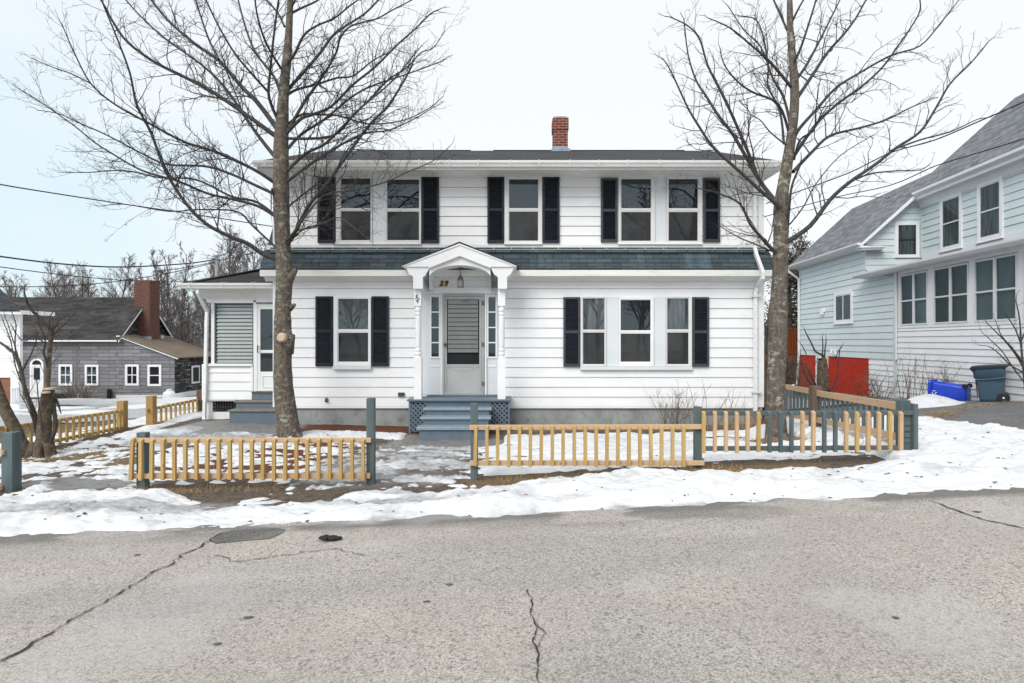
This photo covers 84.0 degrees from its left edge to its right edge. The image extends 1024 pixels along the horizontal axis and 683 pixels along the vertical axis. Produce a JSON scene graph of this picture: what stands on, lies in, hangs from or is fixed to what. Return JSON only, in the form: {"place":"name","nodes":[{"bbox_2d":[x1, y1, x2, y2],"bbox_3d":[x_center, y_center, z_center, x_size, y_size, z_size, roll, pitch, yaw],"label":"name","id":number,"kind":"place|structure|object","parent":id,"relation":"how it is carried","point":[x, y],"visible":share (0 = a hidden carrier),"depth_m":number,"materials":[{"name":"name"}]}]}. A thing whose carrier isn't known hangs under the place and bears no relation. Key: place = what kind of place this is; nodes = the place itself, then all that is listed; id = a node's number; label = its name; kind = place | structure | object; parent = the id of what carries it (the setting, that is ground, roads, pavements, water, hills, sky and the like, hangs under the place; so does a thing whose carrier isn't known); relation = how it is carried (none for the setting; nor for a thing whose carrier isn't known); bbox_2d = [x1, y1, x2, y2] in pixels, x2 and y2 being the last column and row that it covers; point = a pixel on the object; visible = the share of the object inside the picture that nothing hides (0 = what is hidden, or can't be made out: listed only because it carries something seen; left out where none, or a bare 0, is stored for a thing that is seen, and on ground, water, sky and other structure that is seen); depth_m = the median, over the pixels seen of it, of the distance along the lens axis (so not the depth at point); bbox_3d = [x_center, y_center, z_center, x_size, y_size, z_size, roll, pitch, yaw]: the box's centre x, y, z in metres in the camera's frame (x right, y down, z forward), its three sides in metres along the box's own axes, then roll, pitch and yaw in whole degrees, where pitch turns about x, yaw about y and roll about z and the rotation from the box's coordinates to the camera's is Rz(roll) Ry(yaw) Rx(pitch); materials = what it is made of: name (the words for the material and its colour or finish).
{"place":"outdoors","nodes":[
{"label":"outdoors","id":0,"kind":"place"},
{"bbox_2d":[0,266,186,281],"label":"power line","id":1,"kind":"object","parent":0,"point":[71,275],"visible":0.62,"depth_m":29.86,"materials":[{"name":"black metal"}]},
{"bbox_2d":[0,382,1022,509],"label":"ground","id":2,"kind":"structure","parent":0,"point":[217,499],"depth_m":6.88,"materials":[{"name":"plant"}]},
{"bbox_2d":[0,269,20,296],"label":"bare tree","id":3,"kind":"object","parent":2,"relation":"on","point":[9,293],"visible":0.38,"depth_m":63.47,"materials":[{"name":"brown plant"}]},
{"bbox_2d":[0,431,21,491],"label":"fence post","id":4,"kind":"object","parent":2,"relation":"on","point":[11,460],"visible":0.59,"depth_m":6.47,"materials":[{"name":"teal paint"}]},
{"bbox_2d":[0,289,54,409],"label":"white clapboard house","id":5,"kind":"structure","parent":2,"relation":"on","point":[9,379],"depth_m":20.49,"materials":[{"name":"white wood"}]},
{"bbox_2d":[1,274,60,296],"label":"bare tree","id":6,"kind":"object","parent":2,"relation":"on","point":[47,289],"visible":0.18,"depth_m":75.14,"materials":[{"name":"plant"}]},
{"bbox_2d":[0,286,87,458],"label":"pruned tree","id":7,"kind":"object","parent":2,"relation":"on","point":[43,445],"visible":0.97,"depth_m":8.92,"materials":[{"name":"brown plant"}]},
{"bbox_2d":[31,263,78,296],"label":"bare tree","id":8,"kind":"object","parent":2,"relation":"on","point":[64,291],"visible":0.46,"depth_m":61.71,"materials":[{"name":"brown plant"}]},
{"bbox_2d":[29,259,84,296],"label":"bare tree","id":9,"kind":"object","parent":2,"relation":"on","point":[58,281],"visible":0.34,"depth_m":65.69,"materials":[{"name":"brown plant"}]},
{"bbox_2d":[0,400,127,443],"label":"picket fence","id":10,"kind":"object","parent":2,"relation":"on","point":[120,417],"visible":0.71,"depth_m":10.66,"materials":[{"name":"brown wood"}]},
{"bbox_2d":[46,261,103,296],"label":"bare tree","id":11,"kind":"object","parent":2,"relation":"on","point":[82,280],"visible":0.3,"depth_m":67.43,"materials":[{"name":"brown plant"}]},
{"bbox_2d":[56,268,94,296],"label":"bare tree","id":12,"kind":"object","parent":2,"relation":"on","point":[73,290],"visible":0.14,"depth_m":79.81,"materials":[{"name":"brown plant"}]},
{"bbox_2d":[56,376,98,398],"bbox_3d":[-22.165,2.274,29.048,2.193,1.447,1.353,0,0,-11],"label":"bare shrub","id":13,"kind":"object","parent":2,"relation":"on","point":[84,395],"visible":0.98,"depth_m":28.93,"materials":[{"name":"brown plant"}]},
{"bbox_2d":[73,269,96,296],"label":"bare tree","id":14,"kind":"object","parent":2,"relation":"on","point":[92,292],"visible":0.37,"depth_m":68.24,"materials":[{"name":"plant"}]},
{"bbox_2d":[9,280,210,398],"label":"grey house","id":15,"kind":"structure","parent":2,"relation":"on","point":[125,347],"depth_m":30.00,"materials":[{"name":"grey wood"}]},
{"bbox_2d":[30,358,43,396],"bbox_3d":[-25.024,1.916,29.970,0.717,2.046,0.060,0,0,0],"label":"arched door","id":16,"kind":"structure","parent":15,"relation":"in","point":[36,366],"depth_m":29.95,"materials":[{"name":"white wood"}]},
{"bbox_2d":[58,364,72,385],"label":"window","id":17,"kind":"structure","parent":15,"relation":"in","point":[64,370],"depth_m":29.97,"materials":[{"name":"white glass"}]},
{"bbox_2d":[85,365,98,385],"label":"window","id":18,"kind":"structure","parent":15,"relation":"in","point":[91,371],"depth_m":29.97,"materials":[{"name":"white glass"}]},
{"bbox_2d":[125,364,138,385],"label":"window","id":19,"kind":"structure","parent":15,"relation":"in","point":[131,370],"depth_m":29.95,"materials":[{"name":"white glass"}]},
{"bbox_2d":[147,365,161,385],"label":"window","id":20,"kind":"structure","parent":15,"relation":"in","point":[154,372],"depth_m":29.99,"materials":[{"name":"white glass"}]},
{"bbox_2d":[191,365,199,383],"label":"window","id":21,"kind":"structure","parent":15,"relation":"in","point":[195,370],"depth_m":31.95,"materials":[{"name":"white glass"}]},
{"bbox_2d":[89,252,140,296],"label":"bare tree","id":22,"kind":"object","parent":2,"relation":"on","point":[110,294],"visible":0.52,"depth_m":56.22,"materials":[{"name":"brown plant"}]},
{"bbox_2d":[124,272,133,296],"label":"bare tree","id":23,"kind":"object","parent":2,"relation":"on","point":[130,287],"visible":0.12,"depth_m":79.06,"materials":[{"name":"plant"}]},
{"bbox_2d":[130,262,146,296],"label":"bare tree","id":24,"kind":"object","parent":2,"relation":"on","point":[138,270],"visible":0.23,"depth_m":62.38,"materials":[{"name":"brown plant"}]},
{"bbox_2d":[151,266,185,326],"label":"bare tree","id":25,"kind":"object","parent":2,"relation":"on","point":[166,299],"visible":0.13,"depth_m":56.32,"materials":[{"name":"plant"}]},
{"bbox_2d":[163,389,174,397],"bbox_3d":[-16.879,2.617,28.000,0.540,0.552,0.532,0,0,0],"label":"propane tank","id":26,"kind":"object","parent":2,"relation":"on","point":[167,393],"visible":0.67,"depth_m":27.82,"materials":[{"name":"white metal"}]},
{"bbox_2d":[145,389,202,425],"bbox_3d":[-7.498,1.539,12.726,0.146,0.830,2.152,0,0,-1],"label":"picket fence","id":27,"kind":"object","parent":2,"relation":"on","point":[152,407],"visible":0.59,"depth_m":12.29,"materials":[{"name":"brown wood"}]},
{"bbox_2d":[146,242,203,339],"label":"bare tree","id":28,"kind":"object","parent":2,"relation":"on","point":[182,298],"visible":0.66,"depth_m":41.97,"materials":[{"name":"plant"}]},
{"bbox_2d":[165,294,197,344],"bbox_3d":[-22.447,-0.004,39.056,2.714,6.726,2.813,0,0,42],"label":"bare tree","id":29,"kind":"object","parent":2,"relation":"on","point":[185,337],"visible":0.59,"depth_m":39.03,"materials":[{"name":"plant"}]},
{"bbox_2d":[160,312,210,350],"bbox_3d":[-35.844,0.438,56.791,28.904,6.316,60.790,0,0,-43],"label":"brush","id":30,"kind":"object","parent":2,"relation":"on","point":[200,341],"visible":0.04,"depth_m":38.59,"materials":[{"name":"plant"}]},
{"bbox_2d":[173,288,203,345],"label":"bare tree","id":31,"kind":"object","parent":2,"relation":"on","point":[191,320],"visible":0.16,"depth_m":45.94,"materials":[{"name":"plant"}]},
{"bbox_2d":[187,290,209,341],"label":"bare tree","id":32,"kind":"object","parent":2,"relation":"on","point":[196,317],"visible":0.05,"depth_m":57.41,"materials":[{"name":"plant"}]},
{"bbox_2d":[189,242,239,335],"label":"bare tree","id":33,"kind":"object","parent":2,"relation":"on","point":[220,267],"visible":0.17,"depth_m":51.93,"materials":[{"name":"plant"}]},
{"bbox_2d":[191,264,239,339],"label":"bare tree","id":34,"kind":"object","parent":2,"relation":"on","point":[204,314],"visible":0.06,"depth_m":43.53,"materials":[{"name":"plant"}]},
{"bbox_2d":[213,255,217,275],"bbox_3d":[-17.666,-0.899,33.980,0.225,8.561,0.260,0,0,0],"label":"utility pole","id":35,"kind":"object","parent":2,"relation":"on","point":[216,266],"visible":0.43,"depth_m":33.92,"materials":[{"name":"grey wood"}]},
{"bbox_2d":[0,256,214,267],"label":"power line","id":36,"kind":"object","parent":35,"relation":"attached to","point":[101,266],"visible":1,"depth_m":27.75,"materials":[{"name":"black metal"}]},
{"bbox_2d":[0,262,214,286],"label":"power line","id":37,"kind":"object","parent":35,"relation":"attached to","point":[100,283],"visible":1,"depth_m":29.36,"materials":[{"name":"black metal"}]},
{"bbox_2d":[160,250,265,270],"bbox_3d":[-18.281,-4.871,34.424,8.589,0.843,0.244,0,0,21],"label":"power line","id":38,"kind":"object","parent":35,"relation":"attached to","point":[209,262],"visible":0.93,"depth_m":34.38,"materials":[{"name":"black metal"}]},
{"bbox_2d":[185,220,265,324],"bbox_3d":[-18.991,-2.510,40.300,5.431,11.904,9.674,0,0,29],"label":"bare tree","id":39,"kind":"object","parent":2,"relation":"on","point":[238,251],"visible":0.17,"depth_m":39.08,"materials":[{"name":"brown plant"}]},
{"bbox_2d":[1,0,468,437],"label":"bare tree","id":40,"kind":"object","parent":2,"relation":"on","point":[286,412],"visible":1,"depth_m":10.23,"materials":[{"name":"grey plant"}]},
{"bbox_2d":[128,398,375,488],"bbox_3d":[-2.959,1.296,6.514,2.758,1.289,0.172,0,0,0],"label":"picket fence","id":41,"kind":"object","parent":2,"relation":"on","point":[144,475],"visible":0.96,"depth_m":6.45,"materials":[{"name":"brown wood"}]},
{"bbox_2d":[236,237,267,271],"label":"bare tree","id":42,"kind":"object","parent":2,"relation":"on","point":[247,260],"visible":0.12,"depth_m":46.00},
{"bbox_2d":[0,396,850,425],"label":"field snow","id":43,"kind":"structure","parent":2,"relation":"on","point":[136,407],"depth_m":20.10,"materials":[{"name":"white snow"}]},
{"bbox_2d":[177,116,781,440],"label":"white house","id":44,"kind":"structure","parent":2,"relation":"on","point":[600,286],"depth_m":11.77,"materials":[{"name":"wood"}]},
{"bbox_2d":[0,184,272,226],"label":"power line","id":45,"kind":"object","parent":44,"relation":"attached to","point":[118,203],"visible":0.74,"depth_m":9.55,"materials":[{"name":"black metal"}]},
{"bbox_2d":[334,297,370,365],"bbox_3d":[-3.299,-0.210,11.769,0.769,1.427,0.062,0,0,0],"label":"window","id":46,"kind":"structure","parent":44,"relation":"in","point":[352,315],"depth_m":11.77,"materials":[{"name":"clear glass"}]},
{"bbox_2d":[336,177,372,241],"bbox_3d":[-3.261,-2.727,11.769,0.747,1.350,0.062,0,0,0],"label":"window","id":47,"kind":"structure","parent":44,"relation":"in","point":[352,235],"depth_m":11.77,"materials":[{"name":"glass"}]},
{"bbox_2d":[386,177,420,241],"bbox_3d":[-2.243,-2.727,11.769,0.735,1.350,0.062,0,0,0],"label":"window","id":48,"kind":"structure","parent":44,"relation":"in","point":[405,226],"depth_m":11.77,"materials":[{"name":"glass"}]},
{"bbox_2d":[457,267,463,287],"bbox_3d":[-1.031,-1.285,11.400,0.116,0.406,0.116,0,0,0],"label":"porch lantern","id":49,"kind":"object","parent":44,"relation":"hanging from","point":[460,281],"visible":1,"depth_m":11.35,"materials":[{"name":"white glass"}]},
{"bbox_2d":[442,294,483,394],"bbox_3d":[-1.003,0.059,11.715,0.861,2.080,0.130,0,0,0],"label":"storm door","id":50,"kind":"structure","parent":44,"relation":"in","point":[462,314],"depth_m":11.73,"materials":[{"name":"grey metal"}]},
{"bbox_2d":[504,177,541,241],"bbox_3d":[0.232,-2.727,11.769,0.774,1.350,0.062,0,0,0],"label":"window","id":51,"kind":"structure","parent":44,"relation":"in","point":[522,195],"depth_m":11.77,"materials":[{"name":"glass"}]},
{"bbox_2d":[580,297,605,365],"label":"window","id":52,"kind":"structure","parent":44,"relation":"in","point":[592,309],"depth_m":11.77,"materials":[{"name":"glass"}]},
{"bbox_2d":[618,297,653,365],"bbox_3d":[2.564,-0.205,11.769,0.725,1.438,0.062,0,0,0],"label":"window","id":53,"kind":"structure","parent":44,"relation":"in","point":[635,314],"depth_m":11.77,"materials":[{"name":"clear glass"}]},
{"bbox_2d":[618,177,654,241],"bbox_3d":[2.576,-2.727,11.769,0.750,1.350,0.062,0,0,0],"label":"window","id":54,"kind":"structure","parent":44,"relation":"in","point":[636,195],"depth_m":11.77,"materials":[{"name":"glass"}]},
{"bbox_2d":[666,297,691,365],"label":"window","id":55,"kind":"structure","parent":44,"relation":"in","point":[678,309],"depth_m":11.77,"materials":[{"name":"glass"}]},
{"bbox_2d":[666,177,701,241],"bbox_3d":[3.558,-2.727,11.769,0.733,1.350,0.062,0,0,0],"label":"window","id":56,"kind":"structure","parent":44,"relation":"in","point":[684,210],"depth_m":11.77,"materials":[{"name":"glass"}]},
{"bbox_2d":[0,394,1023,536],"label":"snow","id":57,"kind":"structure","parent":2,"relation":"on","point":[970,447],"depth_m":5.88,"materials":[{"name":"white snow"}]},
{"bbox_2d":[13,428,1012,521],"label":"fallen leaves","id":58,"kind":"object","parent":2,"relation":"on","point":[502,490],"visible":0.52,"depth_m":5.93,"materials":[{"name":"brown plant"}]},
{"bbox_2d":[470,403,703,480],"bbox_3d":[0.857,1.279,6.516,2.678,1.139,0.177,0,0,0],"label":"picket fence","id":59,"kind":"object","parent":2,"relation":"on","point":[697,461],"visible":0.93,"depth_m":6.45,"materials":[{"name":"brown wood"}]},
{"bbox_2d":[645,379,697,429],"bbox_3d":[3.239,1.266,11.337,1.062,1.011,0.834,0,0,0],"label":"dead shrub","id":60,"kind":"object","parent":2,"relation":"on","point":[677,412],"visible":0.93,"depth_m":11.31,"materials":[{"name":"brown plant"}]},
{"bbox_2d":[683,382,734,429],"bbox_3d":[3.898,1.269,11.203,0.948,0.990,1.024,0,0,32],"label":"dead shrub","id":61,"kind":"object","parent":2,"relation":"on","point":[706,405],"visible":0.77,"depth_m":11.25,"materials":[{"name":"brown plant"}]},
{"bbox_2d":[718,387,751,428],"bbox_3d":[4.364,1.315,11.279,0.569,0.865,0.578,0,0,-33],"label":"dead shrub","id":62,"kind":"object","parent":2,"relation":"on","point":[732,410],"visible":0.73,"depth_m":11.26,"materials":[{"name":"brown plant"}]},
{"bbox_2d":[764,342,797,384],"bbox_3d":[12.856,0.908,27.032,3.650,2.089,9.072,0,0,22],"label":"brush","id":63,"kind":"object","parent":2,"relation":"on","point":[788,370],"visible":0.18,"depth_m":24.44,"materials":[{"name":"brown plant"}]},
{"bbox_2d":[765,328,797,361],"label":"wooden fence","id":64,"kind":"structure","parent":2,"relation":"on","point":[792,339],"depth_m":25.03,"materials":[{"name":"brown wood"}]},
{"bbox_2d":[762,378,808,422],"bbox_3d":[5.209,1.327,10.706,0.288,1.119,2.583,0,0,4],"label":"picket fence","id":65,"kind":"object","parent":2,"relation":"on","point":[798,389],"visible":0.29,"depth_m":10.31,"materials":[{"name":"brown wood"}]},
{"bbox_2d":[764,223,814,375],"bbox_3d":[13.147,-1.700,27.273,5.343,8.058,4.728,0,0,0],"label":"evergreen tree","id":66,"kind":"object","parent":2,"relation":"on","point":[792,318],"visible":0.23,"depth_m":26.99,"materials":[{"name":"plant"}]},
{"bbox_2d":[787,351,820,395],"bbox_3d":[9.453,0.935,18.668,1.475,1.759,1.603,0,0,0],"label":"dead shrub","id":67,"kind":"object","parent":2,"relation":"on","point":[798,380],"visible":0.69,"depth_m":18.40,"materials":[{"name":"brown plant"}]},
{"bbox_2d":[701,400,917,452],"bbox_3d":[3.380,1.108,6.514,2.456,0.869,0.172,0,0,0],"label":"picket fence","id":68,"kind":"object","parent":2,"relation":"on","point":[905,412],"visible":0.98,"depth_m":6.43,"materials":[{"name":"teal paint"}]},
{"bbox_2d":[648,0,1018,438],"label":"bare tree","id":69,"kind":"object","parent":2,"relation":"on","point":[781,199],"visible":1,"depth_m":9.29,"materials":[{"name":"brown plant"}]},
{"bbox_2d":[809,386,895,440],"bbox_3d":[4.803,1.207,8.018,0.160,0.977,2.843,0,0,8],"label":"picket fence","id":70,"kind":"object","parent":2,"relation":"on","point":[816,394],"visible":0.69,"depth_m":8.16,"materials":[{"name":"brown wood"}]},
{"bbox_2d":[841,381,883,397],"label":"dead shrub","id":71,"kind":"object","parent":2,"relation":"on","point":[860,390],"visible":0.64,"depth_m":17.01,"materials":[{"name":"brown plant"}]},
{"bbox_2d":[788,93,1023,401],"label":"blue house","id":72,"kind":"structure","parent":2,"relation":"on","point":[930,266],"depth_m":16.04,"materials":[{"name":"wood"}]},
{"bbox_2d":[833,291,853,324],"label":"window","id":73,"kind":"structure","parent":72,"relation":"in","point":[843,301],"depth_m":19.26,"materials":[{"name":"metal"}]},
{"bbox_2d":[848,359,897,398],"bbox_3d":[10.734,1.083,16.408,2.402,1.231,1.018,0,0,-16],"label":"dry vine","id":74,"kind":"object","parent":72,"relation":"attached to","point":[874,384],"visible":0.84,"depth_m":16.30,"materials":[{"name":"brown plant"}]},
{"bbox_2d":[894,222,919,257],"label":"window","id":75,"kind":"structure","parent":72,"relation":"in","point":[907,234],"depth_m":17.72,"materials":[{"name":"white metal"}]},
{"bbox_2d":[914,357,960,393],"bbox_3d":[10.379,0.927,13.798,1.306,1.127,1.047,0,0,23],"label":"dry vine","id":76,"kind":"object","parent":72,"relation":"attached to","point":[946,378],"visible":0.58,"depth_m":13.77,"materials":[{"name":"brown plant"}]},
{"bbox_2d":[938,191,962,252],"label":"window","id":77,"kind":"structure","parent":72,"relation":"in","point":[951,211],"depth_m":16.28,"materials":[{"name":"glass"}]},
{"bbox_2d":[975,176,1003,243],"bbox_3d":[12.444,-3.407,14.823,0.075,1.591,0.942,0,0,5],"label":"window","id":78,"kind":"structure","parent":72,"relation":"in","point":[990,194],"depth_m":14.81,"materials":[{"name":"glass"}]},
{"bbox_2d":[897,353,931,399],"bbox_3d":[10.227,0.884,14.449,0.790,1.362,0.846,0,0,-20],"label":"dry vine","id":79,"kind":"object","parent":2,"relation":"on","point":[908,391],"visible":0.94,"depth_m":14.58,"materials":[{"name":"brown plant"}]},
{"bbox_2d":[971,290,1023,384],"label":"sapling","id":80,"kind":"object","parent":2,"relation":"on","point":[1021,359],"visible":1,"depth_m":9.61,"materials":[{"name":"brown plant"}]},
{"bbox_2d":[0,487,1023,682],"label":"road","id":81,"kind":"structure","parent":0,"point":[919,587],"depth_m":3.55,"materials":[{"name":"grey asphalt"}]},
{"bbox_2d":[318,534,341,540],"bbox_3d":[-1.512,1.632,4.715,0.191,0.044,0.110,0,0,0],"label":"glove","id":82,"kind":"object","parent":81,"relation":"on","point":[326,537],"visible":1,"depth_m":4.70,"materials":[{"name":"black fabric"}]},
{"bbox_2d":[0,0,1023,341],"label":"sky","id":83,"kind":"structure","parent":0,"point":[514,66],"materials":[{"name":"white"}]},
{"bbox_2d":[765,138,1023,216],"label":"power line","id":84,"kind":"object","parent":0,"point":[915,174],"visible":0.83,"depth_m":11.13,"materials":[{"name":"black metal"}]},
{"bbox_2d":[766,101,1023,203],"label":"power line","id":85,"kind":"object","parent":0,"point":[919,144],"visible":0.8,"depth_m":10.69,"materials":[{"name":"black metal"}]},
{"bbox_2d":[788,390,1023,428],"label":"driveway","id":86,"kind":"structure","parent":0,"point":[1006,414],"depth_m":10.88,"materials":[{"name":"grey asphalt"}]},
{"bbox_2d":[792,327,843,399],"bbox_3d":[8.604,0.599,16.061,1.504,2.151,0.666,0,0,9],"label":"pollard tree","id":87,"kind":"object","parent":86,"relation":"on","point":[822,374],"visible":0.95,"depth_m":16.11,"materials":[{"name":"brown plant"}]},
{"bbox_2d":[928,379,972,400],"bbox_3d":[10.142,1.146,13.171,0.514,0.504,0.751,0,0,-38],"label":"recycling bin","id":88,"kind":"object","parent":86,"relation":"on","point":[958,392],"visible":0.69,"depth_m":13.00,"materials":[{"name":"blue plastic"}]},
{"bbox_2d":[969,364,1009,401],"bbox_3d":[10.200,0.878,12.150,0.681,0.795,0.604,0,0,40],"label":"trash cart","id":89,"kind":"object","parent":86,"relation":"on","point":[990,380],"visible":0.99,"depth_m":11.96,"materials":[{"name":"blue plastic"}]}
]}

